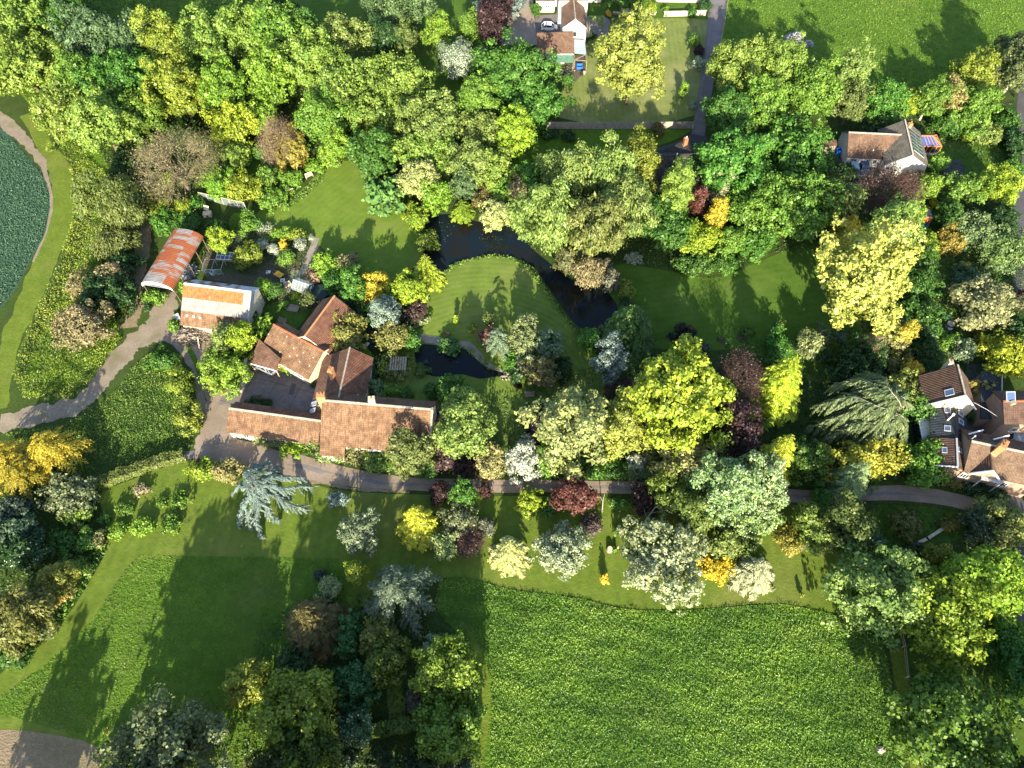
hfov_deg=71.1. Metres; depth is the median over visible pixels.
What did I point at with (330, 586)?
shrub
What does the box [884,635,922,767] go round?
hay meadow margin path
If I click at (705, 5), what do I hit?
shrub
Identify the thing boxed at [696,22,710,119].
rail fence
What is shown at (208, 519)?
lawn
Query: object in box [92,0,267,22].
top dark field
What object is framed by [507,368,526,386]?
shrub
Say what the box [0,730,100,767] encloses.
bare plot
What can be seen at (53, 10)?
tree
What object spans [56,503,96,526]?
tree
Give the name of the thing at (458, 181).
tree
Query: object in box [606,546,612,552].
tree stump
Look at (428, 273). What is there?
conifer
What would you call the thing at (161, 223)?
shrub
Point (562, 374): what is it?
shrub
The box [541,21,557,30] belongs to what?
parked car
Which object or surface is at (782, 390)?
conifer
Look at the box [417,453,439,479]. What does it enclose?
shrub
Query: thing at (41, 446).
cedar tree
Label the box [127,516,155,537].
sapling
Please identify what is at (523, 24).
house gravel drive
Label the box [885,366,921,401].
tree
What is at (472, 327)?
shrub
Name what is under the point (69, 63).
tree
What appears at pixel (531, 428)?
shrub
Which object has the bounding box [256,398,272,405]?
shrub
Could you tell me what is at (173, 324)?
shrub
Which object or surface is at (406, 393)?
shrub
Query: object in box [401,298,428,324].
shrub
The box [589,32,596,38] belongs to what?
shrub
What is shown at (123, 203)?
tree
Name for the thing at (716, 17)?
dark lane
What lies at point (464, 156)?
tree
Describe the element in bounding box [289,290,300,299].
shrub
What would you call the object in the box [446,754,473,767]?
shrub
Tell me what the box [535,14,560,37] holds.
house parking
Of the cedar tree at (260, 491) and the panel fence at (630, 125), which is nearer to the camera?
the cedar tree at (260, 491)
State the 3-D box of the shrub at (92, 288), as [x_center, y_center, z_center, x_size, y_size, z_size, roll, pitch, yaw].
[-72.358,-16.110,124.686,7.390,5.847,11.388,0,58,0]
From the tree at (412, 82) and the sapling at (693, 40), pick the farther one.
the sapling at (693, 40)
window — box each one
[957,473,970,478]
[996,482,1008,486]
[1008,428,1019,431]
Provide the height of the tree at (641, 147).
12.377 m
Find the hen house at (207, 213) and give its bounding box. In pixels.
[203,205,211,217]
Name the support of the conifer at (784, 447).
on the ground at (16, 106)
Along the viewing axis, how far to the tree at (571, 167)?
131.99 m
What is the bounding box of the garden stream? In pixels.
[366,327,378,350]
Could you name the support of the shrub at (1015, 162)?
on the ground at (16, 106)
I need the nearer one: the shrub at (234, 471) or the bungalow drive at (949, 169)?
the shrub at (234, 471)
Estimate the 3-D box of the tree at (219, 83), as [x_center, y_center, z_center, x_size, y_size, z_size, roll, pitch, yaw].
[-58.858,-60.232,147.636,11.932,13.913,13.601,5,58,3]
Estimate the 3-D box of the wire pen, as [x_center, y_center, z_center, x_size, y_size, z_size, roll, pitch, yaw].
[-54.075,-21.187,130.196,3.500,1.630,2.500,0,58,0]
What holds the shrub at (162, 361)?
on the ground at (16, 106)
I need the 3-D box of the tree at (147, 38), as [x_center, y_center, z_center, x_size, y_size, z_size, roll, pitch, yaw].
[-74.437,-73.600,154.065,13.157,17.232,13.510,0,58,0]
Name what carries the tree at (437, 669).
on the ground at (16, 106)
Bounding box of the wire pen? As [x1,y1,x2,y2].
[201,259,225,274]
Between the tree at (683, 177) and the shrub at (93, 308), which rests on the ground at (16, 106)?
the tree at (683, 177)
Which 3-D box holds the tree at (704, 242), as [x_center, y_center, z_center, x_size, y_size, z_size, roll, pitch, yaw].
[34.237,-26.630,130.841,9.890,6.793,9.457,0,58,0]
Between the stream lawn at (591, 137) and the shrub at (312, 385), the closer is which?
the shrub at (312, 385)
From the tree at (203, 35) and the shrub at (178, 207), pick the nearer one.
the shrub at (178, 207)
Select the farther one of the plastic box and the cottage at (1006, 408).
the plastic box
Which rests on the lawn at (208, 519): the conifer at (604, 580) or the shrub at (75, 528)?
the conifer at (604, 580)
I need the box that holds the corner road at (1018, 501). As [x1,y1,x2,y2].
[998,493,1023,621]
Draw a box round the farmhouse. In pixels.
[316,392,436,461]
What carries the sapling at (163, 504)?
on the lawn at (208, 519)
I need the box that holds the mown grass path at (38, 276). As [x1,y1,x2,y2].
[0,113,73,408]
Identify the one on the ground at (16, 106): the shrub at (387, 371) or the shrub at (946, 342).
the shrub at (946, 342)
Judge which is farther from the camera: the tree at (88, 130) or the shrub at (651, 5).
the shrub at (651, 5)
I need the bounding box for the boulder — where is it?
[875,746,885,753]
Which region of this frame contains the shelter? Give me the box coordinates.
[574,39,586,65]
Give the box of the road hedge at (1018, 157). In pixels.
[1007,118,1022,176]
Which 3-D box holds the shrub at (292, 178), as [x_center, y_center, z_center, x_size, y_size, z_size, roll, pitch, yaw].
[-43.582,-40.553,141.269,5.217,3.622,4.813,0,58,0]
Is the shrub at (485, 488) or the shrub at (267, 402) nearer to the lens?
the shrub at (485, 488)
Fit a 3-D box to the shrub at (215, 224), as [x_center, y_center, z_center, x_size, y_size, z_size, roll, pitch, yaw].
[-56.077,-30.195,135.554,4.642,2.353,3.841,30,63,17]
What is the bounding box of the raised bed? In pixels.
[286,304,299,312]
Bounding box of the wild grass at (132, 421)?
[4,349,194,474]
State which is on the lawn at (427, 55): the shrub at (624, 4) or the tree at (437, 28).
the tree at (437, 28)
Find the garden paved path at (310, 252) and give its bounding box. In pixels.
[299,238,318,273]
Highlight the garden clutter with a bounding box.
[558,66,574,73]
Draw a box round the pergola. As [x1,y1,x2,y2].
[588,15,604,32]
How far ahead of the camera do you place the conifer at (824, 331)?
120.18 m
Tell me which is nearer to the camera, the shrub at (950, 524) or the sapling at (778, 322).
the shrub at (950, 524)
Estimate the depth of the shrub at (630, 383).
115.14 m
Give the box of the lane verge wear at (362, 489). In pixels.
[283,474,409,493]
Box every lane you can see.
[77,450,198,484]
[193,432,982,511]
[691,0,725,135]
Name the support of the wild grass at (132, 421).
on the ground at (16, 106)
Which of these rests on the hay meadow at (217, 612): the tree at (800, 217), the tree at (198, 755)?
the tree at (198, 755)
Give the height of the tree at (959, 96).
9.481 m
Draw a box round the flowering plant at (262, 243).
[255,238,269,250]
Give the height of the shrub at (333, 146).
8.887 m
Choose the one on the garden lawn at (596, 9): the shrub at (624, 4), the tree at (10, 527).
the shrub at (624, 4)
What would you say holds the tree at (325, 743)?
on the ground at (16, 106)
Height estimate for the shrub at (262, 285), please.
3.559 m
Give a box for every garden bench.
[278,316,287,322]
[304,171,312,178]
[525,392,533,396]
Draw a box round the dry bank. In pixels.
[187,331,215,355]
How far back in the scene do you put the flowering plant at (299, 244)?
132.25 m
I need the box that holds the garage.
[536,31,573,69]
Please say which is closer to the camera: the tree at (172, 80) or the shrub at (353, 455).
the shrub at (353, 455)
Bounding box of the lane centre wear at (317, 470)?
[288,464,937,497]
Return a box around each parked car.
[256,366,277,375]
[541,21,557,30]
[848,161,859,178]
[859,161,870,176]
[1009,433,1023,441]
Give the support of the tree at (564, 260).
on the ground at (16, 106)
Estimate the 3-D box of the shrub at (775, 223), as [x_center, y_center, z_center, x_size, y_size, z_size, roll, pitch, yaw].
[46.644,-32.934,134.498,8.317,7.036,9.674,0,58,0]
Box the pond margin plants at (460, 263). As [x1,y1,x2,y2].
[263,167,601,372]
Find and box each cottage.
[912,359,976,478]
[954,429,1023,497]
[971,371,1023,436]
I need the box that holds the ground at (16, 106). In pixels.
[0,0,1023,767]
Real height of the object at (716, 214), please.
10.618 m
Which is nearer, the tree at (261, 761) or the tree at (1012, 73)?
the tree at (261, 761)
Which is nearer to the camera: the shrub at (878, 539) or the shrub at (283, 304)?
the shrub at (878, 539)
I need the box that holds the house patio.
[586,16,609,37]
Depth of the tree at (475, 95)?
145.59 m
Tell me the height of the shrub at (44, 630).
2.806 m
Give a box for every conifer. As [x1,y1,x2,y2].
[343,558,370,585]
[394,504,441,552]
[412,254,447,294]
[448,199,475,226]
[453,315,457,323]
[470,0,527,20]
[487,535,532,579]
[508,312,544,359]
[514,354,537,376]
[520,354,561,390]
[531,327,564,359]
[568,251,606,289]
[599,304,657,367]
[599,574,608,584]
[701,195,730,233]
[738,353,802,431]
[742,434,795,491]
[790,326,826,360]
[815,321,832,347]
[824,461,870,503]
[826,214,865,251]
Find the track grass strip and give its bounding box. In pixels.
[185,344,202,383]
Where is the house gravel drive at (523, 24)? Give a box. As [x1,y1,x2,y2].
[502,0,536,44]
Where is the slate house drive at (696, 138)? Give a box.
[656,134,707,152]
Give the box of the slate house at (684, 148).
[652,136,704,192]
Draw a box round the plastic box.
[576,63,582,68]
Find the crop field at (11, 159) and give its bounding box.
[0,129,49,308]
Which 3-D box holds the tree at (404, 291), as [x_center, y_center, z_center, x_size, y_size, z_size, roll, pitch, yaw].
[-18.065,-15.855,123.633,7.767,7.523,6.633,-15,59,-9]
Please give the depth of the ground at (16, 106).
119.53 m
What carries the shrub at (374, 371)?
on the island lawn at (506, 291)
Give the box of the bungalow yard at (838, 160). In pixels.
[835,139,885,187]
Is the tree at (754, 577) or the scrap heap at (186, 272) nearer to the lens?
the tree at (754, 577)
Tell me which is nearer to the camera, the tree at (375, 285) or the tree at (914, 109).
the tree at (375, 285)
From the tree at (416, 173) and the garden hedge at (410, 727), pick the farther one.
the tree at (416, 173)
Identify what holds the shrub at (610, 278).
on the ground at (16, 106)
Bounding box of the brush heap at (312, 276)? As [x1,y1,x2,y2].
[303,265,321,286]
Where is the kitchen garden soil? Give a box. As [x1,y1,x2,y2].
[202,230,335,310]
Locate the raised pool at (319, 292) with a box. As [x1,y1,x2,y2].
[309,285,328,301]
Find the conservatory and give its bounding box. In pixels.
[921,134,941,155]
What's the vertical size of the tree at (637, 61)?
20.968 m
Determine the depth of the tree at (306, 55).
148.37 m
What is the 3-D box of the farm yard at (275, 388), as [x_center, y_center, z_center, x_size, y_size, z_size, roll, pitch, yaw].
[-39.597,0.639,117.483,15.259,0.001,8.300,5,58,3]
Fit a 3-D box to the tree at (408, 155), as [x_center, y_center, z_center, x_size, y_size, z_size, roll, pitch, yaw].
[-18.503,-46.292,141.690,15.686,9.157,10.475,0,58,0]
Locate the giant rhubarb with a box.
[361,175,406,216]
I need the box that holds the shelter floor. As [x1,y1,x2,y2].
[556,54,585,83]
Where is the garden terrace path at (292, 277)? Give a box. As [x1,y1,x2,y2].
[287,270,301,292]
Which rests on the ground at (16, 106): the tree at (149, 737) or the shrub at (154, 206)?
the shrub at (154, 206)
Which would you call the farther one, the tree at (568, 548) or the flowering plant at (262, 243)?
the flowering plant at (262, 243)
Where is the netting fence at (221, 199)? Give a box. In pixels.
[198,192,245,207]
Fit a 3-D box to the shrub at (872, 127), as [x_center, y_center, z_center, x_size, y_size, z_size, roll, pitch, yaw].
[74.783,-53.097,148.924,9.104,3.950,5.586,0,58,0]
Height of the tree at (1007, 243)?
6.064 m
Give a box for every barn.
[141,229,209,301]
[180,279,264,332]
[264,321,330,384]
[298,295,358,354]
[309,347,373,412]
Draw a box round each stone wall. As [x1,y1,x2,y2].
[238,358,249,389]
[613,11,656,14]
[652,0,699,2]
[664,10,706,16]
[893,527,943,561]
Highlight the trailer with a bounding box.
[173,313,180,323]
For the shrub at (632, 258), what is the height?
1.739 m
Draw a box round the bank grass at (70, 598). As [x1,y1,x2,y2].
[0,544,108,665]
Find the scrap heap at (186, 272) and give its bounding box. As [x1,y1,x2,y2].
[180,263,199,281]
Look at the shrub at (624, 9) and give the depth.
172.58 m
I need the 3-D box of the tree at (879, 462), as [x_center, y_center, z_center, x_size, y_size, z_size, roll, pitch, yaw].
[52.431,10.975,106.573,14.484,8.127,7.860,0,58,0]
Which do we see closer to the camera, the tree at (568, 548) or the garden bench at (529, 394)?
the tree at (568, 548)
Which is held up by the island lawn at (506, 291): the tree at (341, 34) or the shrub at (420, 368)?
the shrub at (420, 368)
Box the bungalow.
[837,119,928,175]
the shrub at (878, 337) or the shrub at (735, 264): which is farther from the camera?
the shrub at (735, 264)
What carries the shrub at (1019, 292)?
on the ground at (16, 106)
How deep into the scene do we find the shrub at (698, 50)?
164.14 m
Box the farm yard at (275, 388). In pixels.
[217,366,315,410]
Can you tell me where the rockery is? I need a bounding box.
[500,371,512,380]
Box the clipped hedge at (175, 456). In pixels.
[89,448,185,492]
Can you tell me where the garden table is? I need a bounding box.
[947,321,954,326]
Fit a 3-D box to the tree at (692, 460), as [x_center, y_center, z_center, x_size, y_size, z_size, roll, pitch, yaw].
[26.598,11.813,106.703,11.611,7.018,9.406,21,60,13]
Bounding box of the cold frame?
[216,251,235,261]
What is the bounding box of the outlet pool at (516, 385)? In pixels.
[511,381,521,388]
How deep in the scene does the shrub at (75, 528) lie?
103.64 m
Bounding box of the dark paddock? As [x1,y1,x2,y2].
[905,615,1023,767]
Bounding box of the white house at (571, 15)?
[535,0,600,39]
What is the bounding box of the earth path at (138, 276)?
[117,210,151,328]
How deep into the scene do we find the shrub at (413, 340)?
119.96 m
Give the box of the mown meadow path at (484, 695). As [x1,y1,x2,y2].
[461,623,490,767]
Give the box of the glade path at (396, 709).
[384,672,405,719]
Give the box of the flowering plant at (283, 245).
[278,238,289,250]
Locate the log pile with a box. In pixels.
[171,327,211,346]
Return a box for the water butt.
[835,148,841,154]
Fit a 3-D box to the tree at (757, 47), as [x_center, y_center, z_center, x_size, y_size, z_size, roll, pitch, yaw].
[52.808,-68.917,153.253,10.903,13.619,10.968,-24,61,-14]
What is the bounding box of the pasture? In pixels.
[716,0,1023,105]
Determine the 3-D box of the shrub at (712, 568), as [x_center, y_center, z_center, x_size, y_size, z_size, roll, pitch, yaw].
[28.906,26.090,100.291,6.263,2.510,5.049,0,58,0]
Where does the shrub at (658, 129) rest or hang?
on the stream lawn at (591, 137)
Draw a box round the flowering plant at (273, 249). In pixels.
[267,243,280,257]
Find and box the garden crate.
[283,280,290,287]
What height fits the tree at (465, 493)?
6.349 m
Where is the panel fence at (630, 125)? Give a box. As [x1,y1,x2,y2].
[546,121,695,128]
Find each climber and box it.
[178,282,183,293]
[278,366,286,372]
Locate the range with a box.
[226,402,320,448]
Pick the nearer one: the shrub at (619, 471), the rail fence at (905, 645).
the rail fence at (905, 645)
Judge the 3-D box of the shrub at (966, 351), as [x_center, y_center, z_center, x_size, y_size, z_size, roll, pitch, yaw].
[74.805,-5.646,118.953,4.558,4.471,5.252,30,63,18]
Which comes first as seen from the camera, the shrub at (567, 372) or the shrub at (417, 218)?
the shrub at (567, 372)
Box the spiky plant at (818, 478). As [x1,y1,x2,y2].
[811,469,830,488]
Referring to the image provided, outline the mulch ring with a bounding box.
[736,334,747,340]
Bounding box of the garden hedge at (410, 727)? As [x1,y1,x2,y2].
[368,715,428,739]
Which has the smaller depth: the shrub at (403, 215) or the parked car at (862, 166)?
the shrub at (403, 215)
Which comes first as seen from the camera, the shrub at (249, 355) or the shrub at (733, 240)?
the shrub at (249, 355)
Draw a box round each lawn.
[0,459,852,743]
[225,134,264,190]
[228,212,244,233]
[256,161,422,281]
[263,300,310,327]
[278,0,496,116]
[375,256,604,450]
[506,129,689,168]
[558,18,707,123]
[587,3,708,18]
[611,240,860,382]
[864,505,970,569]
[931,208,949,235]
[933,250,958,330]
[937,141,1006,178]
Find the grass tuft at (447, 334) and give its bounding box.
[441,331,450,337]
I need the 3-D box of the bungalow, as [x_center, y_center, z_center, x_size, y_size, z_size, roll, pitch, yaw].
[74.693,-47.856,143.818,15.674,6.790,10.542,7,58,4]
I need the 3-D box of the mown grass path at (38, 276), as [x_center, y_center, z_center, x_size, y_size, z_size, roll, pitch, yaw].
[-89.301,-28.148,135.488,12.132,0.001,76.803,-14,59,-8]
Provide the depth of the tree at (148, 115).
144.13 m
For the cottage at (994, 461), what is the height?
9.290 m
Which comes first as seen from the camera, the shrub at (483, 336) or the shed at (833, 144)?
the shrub at (483, 336)
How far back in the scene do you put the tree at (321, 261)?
127.97 m
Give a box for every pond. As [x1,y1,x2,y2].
[415,344,502,378]
[423,214,617,328]
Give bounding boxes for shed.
[821,138,836,151]
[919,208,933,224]
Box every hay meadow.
[0,555,353,767]
[436,578,900,767]
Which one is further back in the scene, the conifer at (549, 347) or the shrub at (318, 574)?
the conifer at (549, 347)
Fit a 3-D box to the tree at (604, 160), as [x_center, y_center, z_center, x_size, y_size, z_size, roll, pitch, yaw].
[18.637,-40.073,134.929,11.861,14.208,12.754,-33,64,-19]
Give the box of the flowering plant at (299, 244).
[292,237,306,250]
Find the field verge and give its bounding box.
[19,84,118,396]
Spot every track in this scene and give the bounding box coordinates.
[0,111,52,261]
[0,292,178,433]
[148,330,205,423]
[158,311,231,449]
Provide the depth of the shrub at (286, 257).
129.71 m
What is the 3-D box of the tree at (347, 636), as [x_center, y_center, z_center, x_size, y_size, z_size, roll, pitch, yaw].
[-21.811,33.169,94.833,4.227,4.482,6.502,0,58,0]
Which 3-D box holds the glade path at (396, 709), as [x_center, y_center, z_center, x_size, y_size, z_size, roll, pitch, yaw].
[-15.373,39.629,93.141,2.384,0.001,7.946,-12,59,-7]
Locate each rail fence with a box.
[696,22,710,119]
[898,630,909,677]
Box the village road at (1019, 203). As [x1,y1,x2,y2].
[1007,84,1023,309]
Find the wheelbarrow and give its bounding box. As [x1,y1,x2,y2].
[272,270,283,277]
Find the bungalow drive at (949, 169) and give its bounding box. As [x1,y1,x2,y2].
[941,160,966,181]
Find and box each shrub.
[0,641,35,670]
[32,613,58,644]
[41,527,79,555]
[50,579,75,607]
[57,552,96,585]
[62,264,95,302]
[65,291,126,320]
[72,524,82,534]
[74,525,103,552]
[77,268,118,312]
[89,528,107,549]
[90,260,130,285]
[97,270,152,317]
[99,727,121,767]
[105,147,145,184]
[109,249,146,284]
[126,140,150,156]
[137,288,167,305]
[139,343,178,372]
[142,190,169,220]
[148,205,178,236]
[149,172,172,195]
[161,364,196,400]
[165,120,207,151]
[167,315,179,333]
[169,197,190,216]
[171,208,201,230]
[172,395,205,437]
[181,455,221,482]
[183,194,207,212]
[196,346,231,385]
[198,165,236,201]
[200,363,236,396]
[204,217,227,232]
[208,354,253,399]
[210,456,255,485]
[231,239,264,270]
[238,208,258,237]
[243,349,254,368]
[243,395,262,404]
[252,142,268,163]
[252,436,264,445]
[253,218,262,232]
[253,312,272,337]
[254,277,271,299]
[255,183,290,214]
[256,222,273,235]
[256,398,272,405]
[259,438,284,449]
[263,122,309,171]
[264,282,285,300]
[270,225,292,239]
[277,247,295,266]
[278,169,303,189]
[279,441,313,459]
[280,300,288,308]
[285,227,308,243]
[288,187,295,195]
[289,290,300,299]
[295,288,316,309]
[301,437,319,454]
[303,154,325,173]
[309,382,316,387]
[313,449,346,464]
[313,569,326,580]
[313,574,342,602]
[317,124,348,168]
[320,266,343,296]
[326,490,350,508]
[333,706,373,749]
[334,249,360,270]
[337,448,376,468]
[339,747,359,767]
[340,697,366,718]
[341,293,371,324]
[359,348,373,356]
[360,451,399,474]
[361,690,372,711]
[361,746,395,767]
[368,378,385,396]
[372,357,382,379]
[373,350,413,382]
[379,357,389,374]
[381,380,403,396]
[382,161,396,179]
[383,748,444,767]
[398,384,414,398]
[401,211,405,219]
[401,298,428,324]
[404,327,421,353]
[404,687,420,714]
[405,202,428,231]
[406,200,413,209]
[409,315,431,327]
[414,229,440,253]
[414,360,431,379]
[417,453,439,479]
[418,178,453,216]
[422,382,438,400]
[422,631,438,651]
[427,531,457,560]
[428,478,448,506]
[433,443,458,473]
[434,150,454,186]
[434,405,445,430]
[436,337,460,357]
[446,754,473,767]
[451,450,481,481]
[453,526,486,561]
[466,322,477,332]
[471,183,491,210]
[473,442,509,481]
[475,325,494,351]
[477,197,510,232]
[477,517,495,537]
[478,481,493,498]
[489,176,512,202]
[503,348,518,373]
[504,432,544,487]
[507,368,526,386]
[522,399,545,444]
[529,2,543,16]
[534,440,566,479]
[537,495,561,517]
[540,128,559,139]
[554,356,573,382]
[556,360,572,383]
[558,453,592,476]
[559,129,575,142]
[561,73,574,87]
[573,327,601,351]
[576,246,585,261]
[579,511,603,537]
[586,461,606,480]
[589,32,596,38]
[592,326,602,338]
[600,373,638,402]
[601,0,657,11]
[601,257,620,292]
[601,458,629,480]
[606,9,611,16]
[608,496,633,511]
[610,13,625,21]
[618,278,636,298]
[619,296,631,308]
[620,7,632,14]
[623,251,643,265]
[624,464,655,481]
[625,452,647,470]
[630,481,658,516]
[634,11,642,20]
[641,445,668,473]
[644,0,657,12]
[651,121,665,136]
[661,6,669,16]
[665,321,698,352]
[670,252,731,278]
[687,6,696,16]
[688,100,697,109]
[691,55,706,70]
[693,42,705,58]
[695,340,710,351]
[696,554,739,588]
[698,0,713,10]
[714,225,748,258]
[715,253,743,275]
[740,220,778,264]
[746,181,776,229]
[765,323,791,365]
[772,523,808,557]
[787,341,797,354]
[810,486,835,508]
[819,330,893,390]
[825,161,854,181]
[826,476,880,494]
[832,328,848,342]
[849,117,891,132]
[859,331,885,351]
[872,533,886,547]
[875,347,914,375]
[877,319,910,351]
[886,300,914,325]
[894,319,920,343]
[898,265,945,313]
[899,390,938,423]
[899,538,928,562]
[901,356,924,379]
[903,239,944,283]
[903,297,948,339]
[906,168,924,184]
[908,322,945,368]
[916,357,937,373]
[921,542,952,570]
[927,150,950,173]
[928,110,963,139]
[929,197,938,208]
[935,221,966,256]
[935,513,962,532]
[937,330,961,355]
[938,170,997,208]
[940,478,963,491]
[944,104,990,139]
[944,337,977,364]
[948,262,991,291]
[952,260,970,270]
[957,503,1000,546]
[960,127,973,141]
[961,481,987,498]
[966,410,975,422]
[968,120,1003,145]
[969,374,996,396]
[970,329,985,343]
[976,252,1023,274]
[980,484,1007,500]
[987,200,1021,231]
[990,105,1022,129]
[1001,127,1023,158]
[1001,154,1023,179]
[1005,311,1023,343]
[1014,289,1023,311]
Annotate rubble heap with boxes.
[784,31,803,43]
[804,40,813,47]
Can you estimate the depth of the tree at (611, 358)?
114.56 m
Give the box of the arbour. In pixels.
[389,357,406,376]
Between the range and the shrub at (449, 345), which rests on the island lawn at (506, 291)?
the shrub at (449, 345)
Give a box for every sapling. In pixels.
[96,511,112,524]
[105,521,130,541]
[114,500,134,516]
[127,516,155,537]
[131,481,151,497]
[155,496,168,507]
[156,511,182,535]
[167,490,192,513]
[253,163,282,189]
[482,310,494,328]
[612,524,624,536]
[678,80,689,97]
[687,32,700,46]
[738,324,755,337]
[774,320,785,330]
[849,165,860,180]
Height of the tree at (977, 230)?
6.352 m
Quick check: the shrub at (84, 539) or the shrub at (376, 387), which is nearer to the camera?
the shrub at (84, 539)
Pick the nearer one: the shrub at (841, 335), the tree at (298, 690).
the tree at (298, 690)
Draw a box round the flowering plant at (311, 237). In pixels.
[307,233,314,240]
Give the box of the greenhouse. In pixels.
[291,278,313,295]
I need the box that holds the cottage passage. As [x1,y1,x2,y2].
[967,364,984,433]
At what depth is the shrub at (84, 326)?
118.08 m
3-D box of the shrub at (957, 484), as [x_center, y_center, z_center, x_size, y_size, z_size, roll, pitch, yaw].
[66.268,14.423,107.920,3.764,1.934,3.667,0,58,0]
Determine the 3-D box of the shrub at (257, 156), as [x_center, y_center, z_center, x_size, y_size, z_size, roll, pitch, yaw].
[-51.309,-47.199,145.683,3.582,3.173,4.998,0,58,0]
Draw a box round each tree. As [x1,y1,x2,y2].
[0,0,56,47]
[0,20,68,102]
[0,437,49,495]
[0,453,65,500]
[0,495,38,521]
[0,507,45,543]
[0,528,57,573]
[0,579,58,634]
[0,613,59,660]
[25,425,94,486]
[28,75,97,153]
[34,472,101,517]
[34,559,80,598]
[35,0,102,33]
[45,0,118,68]
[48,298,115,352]
[52,49,106,98]
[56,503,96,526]
[64,82,144,154]
[69,168,114,220]
[71,44,162,112]
[83,219,144,261]
[89,6,156,61]
[89,679,235,767]
[95,172,151,229]
[101,88,167,144]
[118,116,231,209]
[127,3,193,67]
[137,34,222,119]
[162,2,242,75]
[174,694,220,767]
[194,49,254,122]
[197,99,261,154]
[205,226,236,254]
[207,319,235,352]
[212,0,278,69]
[218,657,270,710]
[219,141,252,171]
[224,165,262,202]
[224,319,263,361]
[231,459,318,539]
[238,37,296,107]
[238,747,285,767]
[243,665,341,767]
[246,0,309,59]
[248,93,280,133]
[252,113,298,167]
[261,23,335,92]
[265,0,301,16]
[266,721,344,767]
[274,645,320,673]
[284,595,349,664]
[285,6,317,43]
[291,84,363,150]
[300,42,379,104]
[309,248,342,276]
[311,11,373,65]
[330,311,376,352]
[331,608,364,659]
[332,659,381,709]
[334,264,369,305]
[336,504,379,557]
[340,80,407,140]
[344,126,396,180]
[357,270,396,302]
[358,630,415,689]
[359,607,398,663]
[360,0,440,26]
[361,563,441,640]
[362,50,438,105]
[365,11,403,55]
[367,294,401,329]
[375,319,411,354]
[379,131,457,166]
[383,268,430,309]
[385,426,439,481]
[391,85,467,156]
[392,15,420,61]
[393,158,441,200]
[408,630,484,705]
[409,677,488,767]
[419,8,455,47]
[429,383,498,459]
[435,373,471,405]
[435,501,479,539]
[437,35,484,79]
[441,136,499,187]
[446,167,479,201]
[447,475,479,506]
[455,68,500,115]
[457,6,482,47]
[458,109,499,149]
[468,25,564,108]
[468,144,518,191]
[474,0,514,49]
[482,328,509,360]
[493,68,577,130]
[495,102,538,161]
[504,175,580,255]
[506,174,528,198]
[514,384,609,482]
[514,485,546,519]
[515,159,544,194]
[527,519,594,582]
[534,138,597,197]
[549,473,599,515]
[550,247,578,275]
[558,191,627,260]
[584,129,650,196]
[589,330,630,385]
[592,1,666,105]
[596,169,665,239]
[600,385,651,462]
[605,11,637,44]
[616,124,662,195]
[616,514,709,615]
[617,333,737,459]
[632,190,699,253]
[643,463,695,521]
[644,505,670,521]
[646,429,734,489]
[657,155,697,227]
[668,488,717,533]
[674,215,725,259]
[684,450,762,518]
[686,126,772,202]
[688,183,709,217]
[700,82,757,136]
[701,166,737,203]
[703,525,763,564]
[705,38,762,95]
[708,390,765,458]
[710,344,769,407]
[711,497,786,546]
[716,188,785,231]
[726,556,775,601]
[732,449,790,519]
[739,73,792,133]
[742,111,836,189]
[744,32,782,88]
[751,168,847,242]
[758,30,815,94]
[780,51,844,128]
[788,435,833,487]
[790,499,839,556]
[799,371,915,457]
[808,165,868,237]
[812,212,928,344]
[816,486,879,556]
[817,437,912,483]
[820,539,933,652]
[827,35,877,101]
[830,81,876,124]
[852,155,943,217]
[863,76,913,122]
[865,192,926,246]
[880,663,1023,767]
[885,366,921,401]
[885,565,1005,674]
[887,508,924,544]
[896,435,954,489]
[898,87,920,116]
[901,229,940,257]
[903,196,927,227]
[910,72,961,120]
[910,171,944,207]
[932,198,966,229]
[937,72,969,110]
[938,542,1023,634]
[943,43,1006,90]
[944,273,1023,330]
[951,207,1000,256]
[955,79,1003,119]
[964,493,1022,520]
[973,222,1023,266]
[975,329,1023,378]
[978,501,1023,549]
[979,161,1023,207]
[979,617,1023,700]
[985,29,1023,92]
[1010,740,1023,767]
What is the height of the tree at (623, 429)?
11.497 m
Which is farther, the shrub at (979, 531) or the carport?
the carport
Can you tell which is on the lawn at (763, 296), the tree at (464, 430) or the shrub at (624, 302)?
the shrub at (624, 302)
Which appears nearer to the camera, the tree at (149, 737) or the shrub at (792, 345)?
the tree at (149, 737)
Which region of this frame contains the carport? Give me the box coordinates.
[250,339,280,378]

